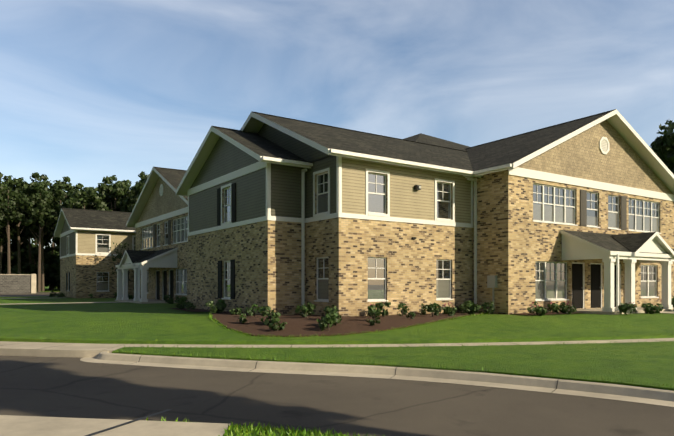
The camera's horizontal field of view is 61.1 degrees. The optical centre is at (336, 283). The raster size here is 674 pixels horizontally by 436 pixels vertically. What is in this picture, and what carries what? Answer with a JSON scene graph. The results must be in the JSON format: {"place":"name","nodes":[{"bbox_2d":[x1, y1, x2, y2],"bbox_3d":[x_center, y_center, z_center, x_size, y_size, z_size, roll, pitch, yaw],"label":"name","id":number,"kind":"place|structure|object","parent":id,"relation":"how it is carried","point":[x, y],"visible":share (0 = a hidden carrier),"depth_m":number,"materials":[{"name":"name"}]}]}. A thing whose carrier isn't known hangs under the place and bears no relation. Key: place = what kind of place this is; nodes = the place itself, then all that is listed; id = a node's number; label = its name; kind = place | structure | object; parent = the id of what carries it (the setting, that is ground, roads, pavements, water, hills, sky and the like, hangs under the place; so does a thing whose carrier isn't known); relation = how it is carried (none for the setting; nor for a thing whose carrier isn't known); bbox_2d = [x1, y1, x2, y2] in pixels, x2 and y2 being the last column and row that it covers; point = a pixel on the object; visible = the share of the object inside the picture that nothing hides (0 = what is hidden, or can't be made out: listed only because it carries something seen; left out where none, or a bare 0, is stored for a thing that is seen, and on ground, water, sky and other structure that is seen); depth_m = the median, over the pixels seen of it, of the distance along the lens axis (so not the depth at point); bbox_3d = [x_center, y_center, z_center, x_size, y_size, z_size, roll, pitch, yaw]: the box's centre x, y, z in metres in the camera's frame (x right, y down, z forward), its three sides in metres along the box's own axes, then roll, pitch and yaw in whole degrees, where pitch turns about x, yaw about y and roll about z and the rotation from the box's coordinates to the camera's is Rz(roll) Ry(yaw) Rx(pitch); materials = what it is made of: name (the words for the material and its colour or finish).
{"place":"outdoors","nodes":[
{"label":"outdoors","id":0,"kind":"place"},
{"bbox_2d":[174,421,342,435],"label":"verge ground","id":1,"kind":"structure","parent":0,"point":[277,433],"depth_m":6.41,"materials":[{"name":"green plant"}]},
{"bbox_2d":[0,409,229,435],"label":"sidewalk","id":2,"kind":"structure","parent":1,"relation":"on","point":[11,425],"depth_m":6.58,"materials":[{"name":"concrete"}]},
{"bbox_2d":[0,355,673,435],"bbox_3d":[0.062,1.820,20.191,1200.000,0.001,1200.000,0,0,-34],"label":"road asphalt","id":3,"kind":"structure","parent":0,"point":[72,387],"depth_m":8.67,"materials":[{"name":"grey asphalt"}]},
{"bbox_2d":[80,351,673,406],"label":"kerb","id":4,"kind":"structure","parent":3,"relation":"on","point":[662,397],"depth_m":11.04,"materials":[{"name":"concrete"}]},
{"bbox_2d":[0,286,673,435],"bbox_3d":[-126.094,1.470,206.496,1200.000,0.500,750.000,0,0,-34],"label":"lawn ground","id":5,"kind":"structure","parent":0,"point":[641,364],"depth_m":16.00,"materials":[{"name":"green plant"}]},
{"bbox_2d":[107,241,135,283],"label":"young tree","id":6,"kind":"object","parent":5,"relation":"on","point":[120,255],"visible":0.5,"depth_m":46.88,"materials":[{"name":"green plant"}]},
{"bbox_2d":[0,119,673,291],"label":"trees","id":7,"kind":"object","parent":5,"relation":"on","point":[29,211],"visible":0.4,"depth_m":86.03,"materials":[{"name":"green plant"}]},
{"bbox_2d":[0,292,673,313],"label":"entry paths","id":8,"kind":"structure","parent":5,"relation":"on","point":[27,294],"depth_m":58.05,"materials":[{"name":"concrete"}]},
{"bbox_2d":[0,274,35,293],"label":"dumpster enclosure","id":9,"kind":"object","parent":8,"relation":"on","point":[17,283],"visible":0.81,"depth_m":70.50,"materials":[{"name":"brick"}]},
{"bbox_2d":[54,109,673,316],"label":"apartment building","id":10,"kind":"structure","parent":5,"relation":"on","point":[282,215],"depth_m":23.67,"materials":[{"name":"brick"}]},
{"bbox_2d":[169,308,579,336],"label":"mulch beds","id":11,"kind":"object","parent":5,"relation":"on","point":[301,326],"visible":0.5,"depth_m":18.37,"materials":[{"name":"brown soil"}]},
{"bbox_2d":[49,291,673,330],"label":"foundation shrubs","id":12,"kind":"object","parent":11,"relation":"on","point":[332,316],"visible":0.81,"depth_m":21.49,"materials":[{"name":"green plant"}]},
{"bbox_2d":[0,338,673,357],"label":"sidewalk","id":13,"kind":"structure","parent":0,"point":[45,349],"depth_m":15.14,"materials":[{"name":"concrete"}]},
{"bbox_2d":[0,0,673,247],"label":"sky","id":14,"kind":"structure","parent":0,"point":[91,91],"materials":[{"name":"blue"}]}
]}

